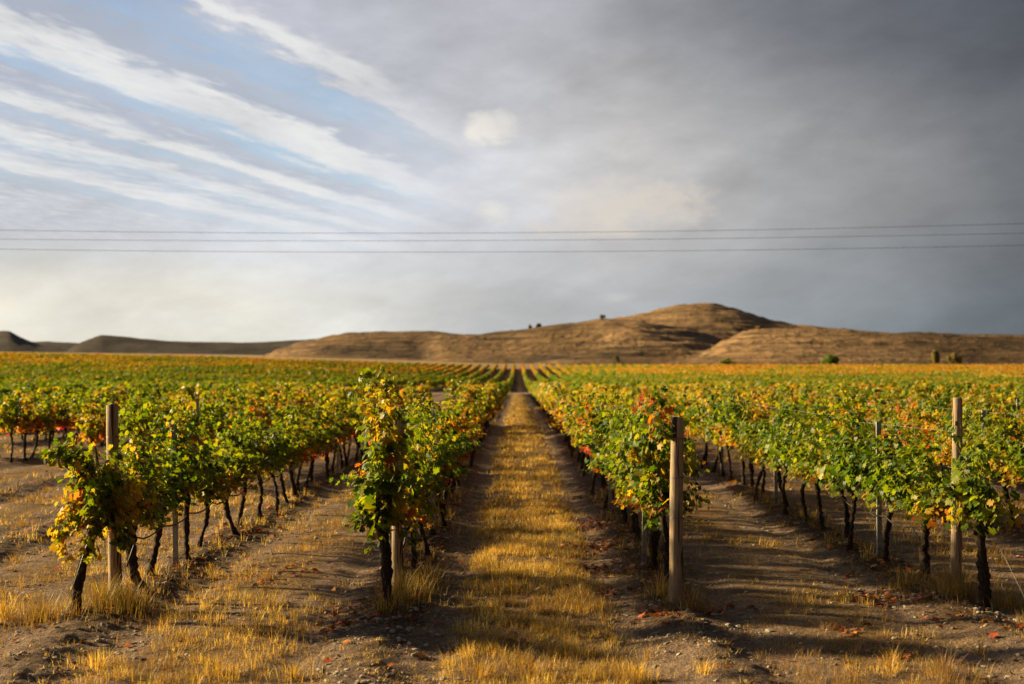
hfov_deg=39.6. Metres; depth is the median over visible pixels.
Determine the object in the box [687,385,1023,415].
trellis wire
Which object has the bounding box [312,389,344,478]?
grapevine
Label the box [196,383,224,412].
grapevine
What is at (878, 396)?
grapevine
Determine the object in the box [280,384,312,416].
grapevine
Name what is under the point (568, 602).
dry grass
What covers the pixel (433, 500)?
steel stake
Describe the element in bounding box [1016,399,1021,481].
steel stake
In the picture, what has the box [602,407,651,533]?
grapevine
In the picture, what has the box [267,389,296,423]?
grapevine
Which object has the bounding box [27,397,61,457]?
grapevine
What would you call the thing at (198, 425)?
grapevine
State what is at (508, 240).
power cable
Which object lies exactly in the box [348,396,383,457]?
grapevine
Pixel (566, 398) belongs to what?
grapevine
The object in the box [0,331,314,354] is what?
distant hills
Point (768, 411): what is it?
grapevine
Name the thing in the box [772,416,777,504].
steel stake
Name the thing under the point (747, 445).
grapevine
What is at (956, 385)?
grapevine
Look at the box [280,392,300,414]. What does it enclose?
grapevine
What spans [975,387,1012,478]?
grapevine
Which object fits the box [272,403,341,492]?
grapevine
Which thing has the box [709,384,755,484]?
grapevine
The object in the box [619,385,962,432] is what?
trellis wire
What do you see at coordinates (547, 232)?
power cable
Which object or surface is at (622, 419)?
grapevine
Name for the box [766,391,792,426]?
grapevine
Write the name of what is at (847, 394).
grapevine
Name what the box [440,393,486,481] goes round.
grapevine
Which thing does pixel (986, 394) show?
grapevine
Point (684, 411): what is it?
grapevine
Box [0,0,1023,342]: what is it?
sky
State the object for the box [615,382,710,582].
grapevine
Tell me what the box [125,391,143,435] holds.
grapevine
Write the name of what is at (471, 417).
grapevine
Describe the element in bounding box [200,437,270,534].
grapevine
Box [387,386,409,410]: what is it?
grapevine
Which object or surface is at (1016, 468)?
grapevine
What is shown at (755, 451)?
grapevine
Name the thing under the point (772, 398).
grapevine
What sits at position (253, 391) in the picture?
grapevine
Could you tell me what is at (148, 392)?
grapevine
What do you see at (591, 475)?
steel stake
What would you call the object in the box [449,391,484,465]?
grapevine
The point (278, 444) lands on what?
grapevine
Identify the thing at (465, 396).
grapevine
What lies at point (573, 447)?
grapevine
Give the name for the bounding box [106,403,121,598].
wooden post
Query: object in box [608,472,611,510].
steel stake
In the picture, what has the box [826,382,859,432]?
grapevine
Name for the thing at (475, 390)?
grapevine
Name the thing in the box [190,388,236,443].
grapevine
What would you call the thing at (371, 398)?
grapevine
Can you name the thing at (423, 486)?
grapevine
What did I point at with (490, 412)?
grapevine
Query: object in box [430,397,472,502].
grapevine
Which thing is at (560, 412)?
grapevine
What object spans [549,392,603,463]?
grapevine
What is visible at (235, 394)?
grapevine
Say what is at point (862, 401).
grapevine
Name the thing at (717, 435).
grapevine
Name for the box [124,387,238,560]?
grapevine
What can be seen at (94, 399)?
grapevine
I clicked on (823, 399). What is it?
grapevine
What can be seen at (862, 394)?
grapevine
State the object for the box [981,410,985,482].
steel stake
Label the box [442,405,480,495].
grapevine
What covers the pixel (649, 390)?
grapevine
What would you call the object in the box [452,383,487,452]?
grapevine
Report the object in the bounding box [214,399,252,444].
grapevine
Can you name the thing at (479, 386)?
grapevine
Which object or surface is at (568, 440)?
grapevine
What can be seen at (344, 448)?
grapevine
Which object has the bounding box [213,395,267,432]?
grapevine
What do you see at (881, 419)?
grapevine
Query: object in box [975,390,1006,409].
grapevine
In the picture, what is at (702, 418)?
grapevine
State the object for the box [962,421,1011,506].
grapevine
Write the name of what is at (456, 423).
grapevine
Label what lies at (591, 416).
grapevine
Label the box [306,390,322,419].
grapevine
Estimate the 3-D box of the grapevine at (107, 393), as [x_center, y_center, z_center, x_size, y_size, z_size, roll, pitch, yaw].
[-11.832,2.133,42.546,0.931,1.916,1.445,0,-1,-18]
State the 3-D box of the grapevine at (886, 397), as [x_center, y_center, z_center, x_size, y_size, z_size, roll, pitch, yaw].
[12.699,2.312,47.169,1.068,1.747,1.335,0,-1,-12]
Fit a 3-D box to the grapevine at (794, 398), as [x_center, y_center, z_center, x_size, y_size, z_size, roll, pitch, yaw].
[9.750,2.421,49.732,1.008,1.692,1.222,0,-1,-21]
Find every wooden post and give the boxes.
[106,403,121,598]
[391,420,403,591]
[669,416,683,602]
[951,398,962,581]
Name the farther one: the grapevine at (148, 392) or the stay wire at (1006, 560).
the grapevine at (148, 392)
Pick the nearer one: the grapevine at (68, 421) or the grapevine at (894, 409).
the grapevine at (894, 409)
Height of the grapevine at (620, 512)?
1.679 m
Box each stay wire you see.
[62,544,86,619]
[373,553,380,609]
[964,475,1023,595]
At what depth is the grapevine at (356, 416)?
33.14 m
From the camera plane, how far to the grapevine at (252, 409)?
34.60 m
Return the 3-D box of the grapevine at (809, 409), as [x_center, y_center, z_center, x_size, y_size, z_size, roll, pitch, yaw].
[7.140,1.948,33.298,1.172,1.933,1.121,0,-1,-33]
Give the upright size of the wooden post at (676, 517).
1.949 m
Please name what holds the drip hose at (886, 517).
on the ground at (766, 570)
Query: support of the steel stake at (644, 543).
on the ground at (766, 570)
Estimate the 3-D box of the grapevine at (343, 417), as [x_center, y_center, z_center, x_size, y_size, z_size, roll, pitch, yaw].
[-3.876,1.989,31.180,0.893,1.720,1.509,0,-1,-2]
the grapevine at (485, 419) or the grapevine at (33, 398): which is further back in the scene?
the grapevine at (33, 398)
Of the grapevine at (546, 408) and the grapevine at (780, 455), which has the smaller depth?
the grapevine at (780, 455)
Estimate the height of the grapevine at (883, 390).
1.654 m
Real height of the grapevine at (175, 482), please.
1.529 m
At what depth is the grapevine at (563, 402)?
40.34 m
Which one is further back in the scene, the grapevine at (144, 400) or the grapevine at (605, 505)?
the grapevine at (144, 400)
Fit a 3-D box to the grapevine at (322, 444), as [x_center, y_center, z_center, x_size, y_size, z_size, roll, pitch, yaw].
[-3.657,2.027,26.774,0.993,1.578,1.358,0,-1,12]
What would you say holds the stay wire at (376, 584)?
attached to the wooden post at (397, 550)
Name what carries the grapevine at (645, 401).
on the ground at (766, 570)
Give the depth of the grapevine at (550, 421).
36.76 m
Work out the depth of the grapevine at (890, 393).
45.99 m
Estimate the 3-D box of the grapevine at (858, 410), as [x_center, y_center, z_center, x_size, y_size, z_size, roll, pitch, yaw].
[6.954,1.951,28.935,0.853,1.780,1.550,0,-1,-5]
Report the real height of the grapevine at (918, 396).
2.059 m
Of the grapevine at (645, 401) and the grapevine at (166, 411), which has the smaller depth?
the grapevine at (166, 411)
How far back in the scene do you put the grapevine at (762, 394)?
41.05 m
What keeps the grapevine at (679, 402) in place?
on the ground at (766, 570)
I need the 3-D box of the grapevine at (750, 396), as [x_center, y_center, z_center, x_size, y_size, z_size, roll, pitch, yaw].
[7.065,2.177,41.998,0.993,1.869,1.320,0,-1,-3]
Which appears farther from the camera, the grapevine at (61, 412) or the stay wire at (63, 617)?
the grapevine at (61, 412)
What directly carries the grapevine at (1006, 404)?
on the ground at (766, 570)
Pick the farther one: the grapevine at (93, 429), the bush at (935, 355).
the bush at (935, 355)
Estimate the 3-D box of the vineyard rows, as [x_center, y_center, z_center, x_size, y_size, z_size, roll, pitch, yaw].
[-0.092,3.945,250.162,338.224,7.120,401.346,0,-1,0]
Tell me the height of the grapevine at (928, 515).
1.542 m
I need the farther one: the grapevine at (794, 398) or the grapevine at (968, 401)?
the grapevine at (794, 398)
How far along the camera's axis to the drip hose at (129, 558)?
17.03 m
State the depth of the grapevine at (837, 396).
41.78 m
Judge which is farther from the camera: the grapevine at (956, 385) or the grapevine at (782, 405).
the grapevine at (956, 385)
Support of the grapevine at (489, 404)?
on the ground at (766, 570)
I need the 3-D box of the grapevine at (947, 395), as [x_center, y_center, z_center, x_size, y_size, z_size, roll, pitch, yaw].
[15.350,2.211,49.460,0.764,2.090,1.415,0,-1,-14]
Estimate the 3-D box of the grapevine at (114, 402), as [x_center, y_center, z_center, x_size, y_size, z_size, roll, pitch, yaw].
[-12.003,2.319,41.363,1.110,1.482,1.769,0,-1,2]
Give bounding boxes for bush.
[719,358,735,364]
[820,354,839,364]
[931,350,939,363]
[947,353,961,364]
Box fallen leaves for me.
[0,436,1023,683]
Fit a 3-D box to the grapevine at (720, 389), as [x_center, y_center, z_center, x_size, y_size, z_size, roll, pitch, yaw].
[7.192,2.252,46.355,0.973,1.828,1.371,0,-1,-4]
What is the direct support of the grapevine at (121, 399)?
on the ground at (766, 570)
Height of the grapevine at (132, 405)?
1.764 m
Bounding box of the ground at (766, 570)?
[0,352,1023,683]
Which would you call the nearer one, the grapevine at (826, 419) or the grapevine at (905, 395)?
the grapevine at (826, 419)
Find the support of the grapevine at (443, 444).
on the ground at (766, 570)
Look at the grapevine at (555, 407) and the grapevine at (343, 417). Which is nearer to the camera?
the grapevine at (343, 417)
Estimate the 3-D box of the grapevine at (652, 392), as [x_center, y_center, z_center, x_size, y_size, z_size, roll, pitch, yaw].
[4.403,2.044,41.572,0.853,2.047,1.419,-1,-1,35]
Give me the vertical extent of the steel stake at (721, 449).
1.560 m
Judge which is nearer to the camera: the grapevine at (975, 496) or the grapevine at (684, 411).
the grapevine at (975, 496)
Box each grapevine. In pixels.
[0,383,21,462]
[3,384,36,432]
[4,395,37,440]
[6,388,46,460]
[23,382,44,441]
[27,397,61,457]
[30,387,69,450]
[35,431,145,612]
[44,393,71,437]
[53,388,84,436]
[53,391,80,451]
[64,393,99,448]
[67,398,111,469]
[67,402,174,592]
[71,388,84,435]
[75,386,101,447]
[77,400,125,439]
[79,391,100,403]
[90,392,104,407]
[95,396,122,444]
[101,382,122,416]
[103,382,135,440]
[103,395,142,434]
[118,391,146,452]
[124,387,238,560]
[125,388,172,438]
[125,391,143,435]
[129,410,201,453]
[132,395,160,405]
[134,389,160,406]
[139,440,204,576]
[145,400,170,452]
[152,395,169,403]
[153,395,189,427]
[155,385,182,403]
[167,396,194,446]
[169,393,200,415]
[180,449,240,547]
[181,391,209,416]
[183,398,213,451]
[188,395,222,417]
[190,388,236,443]
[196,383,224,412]
[200,405,241,455]
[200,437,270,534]
[208,386,240,406]
[211,416,272,526]
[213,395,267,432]
[213,408,296,519]
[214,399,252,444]
[218,390,284,423]
[219,385,245,405]
[227,382,253,405]
[233,390,266,431]
[243,380,257,400]
[243,393,274,429]
[259,387,277,431]
[259,421,310,502]
[263,421,298,511]
[264,395,290,428]
[266,406,329,496]
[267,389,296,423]
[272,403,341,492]
[280,383,313,420]
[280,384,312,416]
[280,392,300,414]
[284,390,330,423]
[288,407,344,487]
[302,382,333,412]
[306,387,330,404]
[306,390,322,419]
[309,408,344,481]
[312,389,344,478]
[313,394,355,469]
[313,394,362,472]
[329,364,429,610]
[342,396,355,465]
[345,385,367,458]
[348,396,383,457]
[351,404,446,581]
[353,416,371,460]
[354,388,383,448]
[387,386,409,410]
[389,383,412,409]
[390,416,455,542]
[392,390,466,534]
[392,421,441,570]
[395,406,469,555]
[404,391,473,516]
[408,409,483,527]
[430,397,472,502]
[436,408,471,505]
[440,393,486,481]
[441,409,474,490]
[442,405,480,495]
[443,388,485,466]
[443,398,480,486]
[444,394,486,461]
[445,379,485,457]
[446,400,476,439]
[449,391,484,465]
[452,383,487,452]
[455,380,489,422]
[460,381,504,442]
[461,406,479,478]
[464,381,492,438]
[464,391,496,443]
[473,398,491,453]
[487,388,493,414]
[534,387,574,432]
[543,391,593,454]
[544,393,572,441]
[546,395,567,443]
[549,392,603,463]
[552,380,580,432]
[553,397,581,453]
[555,388,583,456]
[556,390,583,408]
[557,392,591,447]
[558,411,569,449]
[561,399,594,476]
[563,391,583,461]
[565,392,606,485]
[566,382,591,468]
[570,406,589,471]
[572,400,649,523]
[573,383,609,495]
[575,391,615,488]
[577,384,624,499]
[580,413,635,514]
[582,428,700,555]
[585,408,695,569]
[587,411,619,508]
[594,403,669,541]
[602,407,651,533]
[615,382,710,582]
[625,397,643,421]
[632,385,665,428]
[633,389,649,420]
[635,381,659,413]
[645,387,652,416]
[646,377,672,401]
[655,392,698,431]
[659,387,696,440]
[659,390,688,454]
[661,396,686,422]
[666,396,693,443]
[675,393,716,468]
[675,396,702,455]
[683,396,708,464]
[693,385,718,471]
[700,384,750,479]
[702,388,724,475]
[705,387,727,400]
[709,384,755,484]
[716,389,772,489]
[718,383,744,400]
[731,413,767,495]
[737,384,766,419]
[739,410,791,500]
[740,387,769,403]
[742,391,766,412]
[743,407,815,507]
[752,386,783,423]
[754,387,786,422]
[764,380,793,421]
[764,406,820,514]
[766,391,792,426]
[772,389,806,423]
[774,388,798,402]
[780,418,830,529]
[782,383,821,424]
[782,421,819,521]
[791,384,893,538]
[796,385,829,428]
[803,383,823,407]
[805,390,840,433]
[810,387,832,406]
[815,399,848,435]
[818,415,897,549]
[822,390,847,405]
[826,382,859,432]
[826,395,887,452]
[829,378,856,408]
[833,384,874,408]
[835,394,872,439]
[850,391,874,415]
[854,386,887,415]
[855,420,945,561]
[861,400,910,451]
[865,385,885,403]
[869,393,904,423]
[870,399,921,455]
[874,395,903,419]
[875,388,891,406]
[881,384,908,405]
[881,398,920,456]
[882,386,907,408]
[882,441,984,581]
[885,384,915,408]
[892,390,939,467]
[901,398,951,470]
[905,377,930,407]
[913,381,944,405]
[922,388,950,410]
[923,415,1023,606]
[929,397,987,475]
[930,386,951,467]
[939,376,962,404]
[943,383,966,399]
[945,384,978,423]
[948,382,971,406]
[960,383,986,400]
[960,385,996,426]
[962,405,1023,527]
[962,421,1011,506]
[963,380,986,404]
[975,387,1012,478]
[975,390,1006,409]
[981,383,998,403]
[983,430,1023,487]
[990,391,1023,483]
[991,389,1021,415]
[996,385,1010,405]
[1000,385,1023,418]
[1002,398,1023,443]
[1008,389,1023,405]
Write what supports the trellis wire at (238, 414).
attached to the wooden post at (114, 555)
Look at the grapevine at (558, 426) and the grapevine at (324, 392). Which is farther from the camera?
the grapevine at (324, 392)
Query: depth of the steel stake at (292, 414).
24.87 m
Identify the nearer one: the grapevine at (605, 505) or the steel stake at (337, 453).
the grapevine at (605, 505)
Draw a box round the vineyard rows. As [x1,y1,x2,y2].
[0,352,1023,431]
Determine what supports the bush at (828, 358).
on the ground at (766, 570)
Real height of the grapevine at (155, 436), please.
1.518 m
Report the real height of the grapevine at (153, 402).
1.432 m
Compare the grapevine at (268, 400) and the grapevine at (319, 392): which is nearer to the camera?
the grapevine at (268, 400)
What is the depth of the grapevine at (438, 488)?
17.16 m
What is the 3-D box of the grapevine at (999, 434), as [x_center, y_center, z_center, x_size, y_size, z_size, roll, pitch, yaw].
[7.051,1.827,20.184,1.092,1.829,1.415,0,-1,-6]
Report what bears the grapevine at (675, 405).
on the ground at (766, 570)
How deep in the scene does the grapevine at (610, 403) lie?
23.86 m
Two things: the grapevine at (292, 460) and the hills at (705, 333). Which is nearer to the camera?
the grapevine at (292, 460)
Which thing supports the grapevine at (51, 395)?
on the ground at (766, 570)
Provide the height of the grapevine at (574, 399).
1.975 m
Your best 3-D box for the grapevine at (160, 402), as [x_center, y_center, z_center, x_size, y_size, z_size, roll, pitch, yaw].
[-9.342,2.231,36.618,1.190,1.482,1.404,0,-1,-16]
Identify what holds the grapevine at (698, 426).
on the ground at (766, 570)
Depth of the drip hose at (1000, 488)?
20.42 m
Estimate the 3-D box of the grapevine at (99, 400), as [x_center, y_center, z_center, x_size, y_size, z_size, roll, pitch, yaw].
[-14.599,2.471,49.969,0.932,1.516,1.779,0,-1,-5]
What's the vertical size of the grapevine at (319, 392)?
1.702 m
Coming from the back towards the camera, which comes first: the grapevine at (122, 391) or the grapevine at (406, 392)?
the grapevine at (406, 392)
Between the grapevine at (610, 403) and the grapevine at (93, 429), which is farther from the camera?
the grapevine at (93, 429)
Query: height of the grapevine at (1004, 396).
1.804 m
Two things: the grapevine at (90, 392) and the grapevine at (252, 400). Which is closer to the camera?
the grapevine at (252, 400)
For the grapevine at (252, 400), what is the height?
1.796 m
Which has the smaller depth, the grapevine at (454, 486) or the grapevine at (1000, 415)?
the grapevine at (454, 486)
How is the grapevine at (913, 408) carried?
on the ground at (766, 570)
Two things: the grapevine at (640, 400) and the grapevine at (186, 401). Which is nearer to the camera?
the grapevine at (186, 401)
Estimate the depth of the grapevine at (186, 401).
39.88 m
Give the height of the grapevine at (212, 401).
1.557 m
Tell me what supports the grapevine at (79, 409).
on the ground at (766, 570)
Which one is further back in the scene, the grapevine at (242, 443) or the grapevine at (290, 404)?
the grapevine at (290, 404)
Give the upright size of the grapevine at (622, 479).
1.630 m
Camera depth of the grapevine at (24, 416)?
34.57 m
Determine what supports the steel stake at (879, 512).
on the ground at (766, 570)
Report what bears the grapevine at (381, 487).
on the ground at (766, 570)
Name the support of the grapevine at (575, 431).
on the ground at (766, 570)
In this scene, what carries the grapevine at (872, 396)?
on the ground at (766, 570)
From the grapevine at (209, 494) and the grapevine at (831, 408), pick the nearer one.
the grapevine at (209, 494)
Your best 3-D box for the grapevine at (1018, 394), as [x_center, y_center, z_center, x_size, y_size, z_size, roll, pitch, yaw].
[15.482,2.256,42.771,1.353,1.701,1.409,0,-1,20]
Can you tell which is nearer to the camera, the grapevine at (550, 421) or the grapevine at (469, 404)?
the grapevine at (469, 404)
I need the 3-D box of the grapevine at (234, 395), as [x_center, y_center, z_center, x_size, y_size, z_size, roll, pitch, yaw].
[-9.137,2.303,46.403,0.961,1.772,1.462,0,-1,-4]
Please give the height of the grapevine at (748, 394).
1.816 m
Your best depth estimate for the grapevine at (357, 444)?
34.34 m
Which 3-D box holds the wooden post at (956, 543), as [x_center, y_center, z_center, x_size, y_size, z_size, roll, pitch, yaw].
[4.615,1.644,14.761,0.127,2.132,0.123,0,-1,0]
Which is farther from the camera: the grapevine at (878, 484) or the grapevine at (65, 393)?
the grapevine at (65, 393)
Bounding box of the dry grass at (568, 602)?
[0,394,1023,683]
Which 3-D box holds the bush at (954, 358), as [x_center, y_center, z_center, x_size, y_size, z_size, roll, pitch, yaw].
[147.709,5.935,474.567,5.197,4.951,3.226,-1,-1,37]
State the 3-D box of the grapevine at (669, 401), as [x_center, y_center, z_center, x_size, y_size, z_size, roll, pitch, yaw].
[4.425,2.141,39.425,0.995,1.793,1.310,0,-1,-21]
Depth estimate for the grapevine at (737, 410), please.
26.15 m
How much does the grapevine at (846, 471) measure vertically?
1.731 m
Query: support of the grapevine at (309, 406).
on the ground at (766, 570)
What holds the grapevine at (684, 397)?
on the ground at (766, 570)
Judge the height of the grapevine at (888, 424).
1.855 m
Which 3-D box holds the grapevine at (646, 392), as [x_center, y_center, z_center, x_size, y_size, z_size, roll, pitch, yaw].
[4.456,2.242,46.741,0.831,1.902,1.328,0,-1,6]
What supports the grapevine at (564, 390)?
on the ground at (766, 570)
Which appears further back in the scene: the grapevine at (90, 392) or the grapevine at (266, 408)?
the grapevine at (90, 392)
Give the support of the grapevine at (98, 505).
on the ground at (766, 570)
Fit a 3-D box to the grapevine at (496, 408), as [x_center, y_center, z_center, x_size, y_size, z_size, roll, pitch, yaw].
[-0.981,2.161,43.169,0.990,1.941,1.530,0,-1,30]
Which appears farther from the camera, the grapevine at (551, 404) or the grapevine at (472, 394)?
the grapevine at (551, 404)
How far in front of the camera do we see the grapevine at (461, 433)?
22.74 m
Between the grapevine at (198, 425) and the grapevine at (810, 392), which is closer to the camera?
the grapevine at (198, 425)
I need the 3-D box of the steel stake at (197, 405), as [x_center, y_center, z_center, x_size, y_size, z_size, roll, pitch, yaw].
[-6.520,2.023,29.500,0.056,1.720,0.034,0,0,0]
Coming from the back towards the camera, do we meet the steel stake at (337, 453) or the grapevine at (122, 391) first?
the grapevine at (122, 391)
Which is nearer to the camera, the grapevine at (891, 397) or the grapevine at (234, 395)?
the grapevine at (891, 397)
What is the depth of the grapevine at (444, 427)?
19.41 m
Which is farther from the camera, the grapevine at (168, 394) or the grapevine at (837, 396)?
the grapevine at (168, 394)
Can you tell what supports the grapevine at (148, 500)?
on the ground at (766, 570)
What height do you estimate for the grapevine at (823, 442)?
2.113 m
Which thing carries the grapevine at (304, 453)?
on the ground at (766, 570)
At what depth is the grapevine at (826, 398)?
42.77 m
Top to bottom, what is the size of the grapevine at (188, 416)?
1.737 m
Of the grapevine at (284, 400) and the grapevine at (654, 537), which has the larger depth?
the grapevine at (284, 400)
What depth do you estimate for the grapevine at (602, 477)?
26.21 m
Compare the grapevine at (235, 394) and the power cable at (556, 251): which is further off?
the power cable at (556, 251)
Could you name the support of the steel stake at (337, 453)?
on the ground at (766, 570)
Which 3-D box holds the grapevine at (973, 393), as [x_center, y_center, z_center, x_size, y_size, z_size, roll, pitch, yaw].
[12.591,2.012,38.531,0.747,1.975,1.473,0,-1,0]
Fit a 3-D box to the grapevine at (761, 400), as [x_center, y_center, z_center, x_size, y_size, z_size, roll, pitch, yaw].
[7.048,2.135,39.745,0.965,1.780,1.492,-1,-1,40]
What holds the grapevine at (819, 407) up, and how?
on the ground at (766, 570)
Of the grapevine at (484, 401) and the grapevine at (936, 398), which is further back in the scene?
the grapevine at (936, 398)
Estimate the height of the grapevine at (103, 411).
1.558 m
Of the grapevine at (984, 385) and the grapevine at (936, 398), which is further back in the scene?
the grapevine at (984, 385)
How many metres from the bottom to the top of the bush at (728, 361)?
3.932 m
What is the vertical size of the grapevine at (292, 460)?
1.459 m
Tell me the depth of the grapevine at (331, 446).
27.99 m
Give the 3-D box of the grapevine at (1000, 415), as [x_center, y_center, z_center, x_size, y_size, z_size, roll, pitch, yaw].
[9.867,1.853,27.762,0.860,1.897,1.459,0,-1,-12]
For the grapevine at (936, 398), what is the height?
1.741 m
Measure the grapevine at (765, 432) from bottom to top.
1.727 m
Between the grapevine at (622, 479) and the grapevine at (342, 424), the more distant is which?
the grapevine at (342, 424)
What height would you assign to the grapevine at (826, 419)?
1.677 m
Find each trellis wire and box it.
[119,387,405,436]
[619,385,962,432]
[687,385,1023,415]
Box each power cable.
[19,223,1023,232]
[20,245,1019,251]
[24,233,1015,240]
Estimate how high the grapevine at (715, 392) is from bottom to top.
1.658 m
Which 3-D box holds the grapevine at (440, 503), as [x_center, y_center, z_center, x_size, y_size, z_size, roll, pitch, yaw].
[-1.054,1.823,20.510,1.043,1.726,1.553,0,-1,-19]
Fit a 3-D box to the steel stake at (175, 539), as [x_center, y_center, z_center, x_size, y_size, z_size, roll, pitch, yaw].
[-3.862,1.817,16.300,0.074,1.720,0.049,-1,-1,0]
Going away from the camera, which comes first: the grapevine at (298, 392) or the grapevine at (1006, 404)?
the grapevine at (1006, 404)
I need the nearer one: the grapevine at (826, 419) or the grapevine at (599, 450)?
the grapevine at (599, 450)
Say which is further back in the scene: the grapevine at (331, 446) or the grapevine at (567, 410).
the grapevine at (567, 410)
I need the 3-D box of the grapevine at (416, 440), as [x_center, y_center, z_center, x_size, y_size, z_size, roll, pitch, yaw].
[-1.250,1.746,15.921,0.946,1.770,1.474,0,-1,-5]
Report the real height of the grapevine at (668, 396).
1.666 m
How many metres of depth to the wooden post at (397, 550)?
14.28 m
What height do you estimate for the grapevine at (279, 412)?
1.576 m
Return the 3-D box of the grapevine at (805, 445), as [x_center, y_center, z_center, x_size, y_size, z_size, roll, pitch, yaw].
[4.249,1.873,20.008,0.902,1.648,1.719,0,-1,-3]
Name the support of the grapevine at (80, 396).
on the ground at (766, 570)
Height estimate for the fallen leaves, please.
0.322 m
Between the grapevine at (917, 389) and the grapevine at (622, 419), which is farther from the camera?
the grapevine at (917, 389)
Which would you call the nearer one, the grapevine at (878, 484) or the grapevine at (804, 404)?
the grapevine at (878, 484)
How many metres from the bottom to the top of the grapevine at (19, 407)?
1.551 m
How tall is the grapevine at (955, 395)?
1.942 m
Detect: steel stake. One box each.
[172,425,177,566]
[196,398,198,449]
[291,412,295,491]
[336,403,338,470]
[431,413,435,526]
[590,451,592,478]
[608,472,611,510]
[642,425,647,563]
[720,409,722,474]
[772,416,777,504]
[876,422,881,557]
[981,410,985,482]
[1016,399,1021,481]
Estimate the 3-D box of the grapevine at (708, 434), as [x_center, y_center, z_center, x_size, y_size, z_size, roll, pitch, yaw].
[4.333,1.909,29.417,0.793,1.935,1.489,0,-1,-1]
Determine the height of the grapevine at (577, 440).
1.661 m
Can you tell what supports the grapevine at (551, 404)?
on the ground at (766, 570)
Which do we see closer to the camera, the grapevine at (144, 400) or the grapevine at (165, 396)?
the grapevine at (144, 400)
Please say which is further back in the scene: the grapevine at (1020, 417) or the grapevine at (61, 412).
the grapevine at (61, 412)
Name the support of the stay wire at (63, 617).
attached to the wooden post at (114, 555)
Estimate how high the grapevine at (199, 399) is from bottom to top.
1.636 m
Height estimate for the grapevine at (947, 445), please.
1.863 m
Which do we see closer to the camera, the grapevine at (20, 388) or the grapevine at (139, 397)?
the grapevine at (139, 397)
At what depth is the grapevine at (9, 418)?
33.62 m
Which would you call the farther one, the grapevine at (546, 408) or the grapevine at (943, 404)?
the grapevine at (546, 408)
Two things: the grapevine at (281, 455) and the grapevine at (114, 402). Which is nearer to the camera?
the grapevine at (281, 455)
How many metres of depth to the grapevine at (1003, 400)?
36.09 m
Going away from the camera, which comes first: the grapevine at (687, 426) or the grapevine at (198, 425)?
the grapevine at (198, 425)
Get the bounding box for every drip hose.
[126,436,362,566]
[403,492,433,547]
[652,423,920,540]
[946,474,1023,495]
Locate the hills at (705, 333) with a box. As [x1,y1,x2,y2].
[263,303,1023,367]
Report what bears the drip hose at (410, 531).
on the ground at (766, 570)
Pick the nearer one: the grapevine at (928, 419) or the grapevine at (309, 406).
the grapevine at (928, 419)
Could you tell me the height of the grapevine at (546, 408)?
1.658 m
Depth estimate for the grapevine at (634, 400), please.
47.75 m
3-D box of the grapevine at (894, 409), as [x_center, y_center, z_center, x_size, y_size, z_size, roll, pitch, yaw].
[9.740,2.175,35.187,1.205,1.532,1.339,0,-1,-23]
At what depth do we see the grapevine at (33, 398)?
43.42 m
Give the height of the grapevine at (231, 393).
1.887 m
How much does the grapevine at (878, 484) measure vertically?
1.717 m
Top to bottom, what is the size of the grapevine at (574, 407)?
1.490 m
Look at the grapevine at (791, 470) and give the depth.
20.85 m
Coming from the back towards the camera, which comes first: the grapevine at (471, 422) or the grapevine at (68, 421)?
the grapevine at (68, 421)
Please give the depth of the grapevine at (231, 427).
31.41 m
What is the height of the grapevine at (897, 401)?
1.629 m

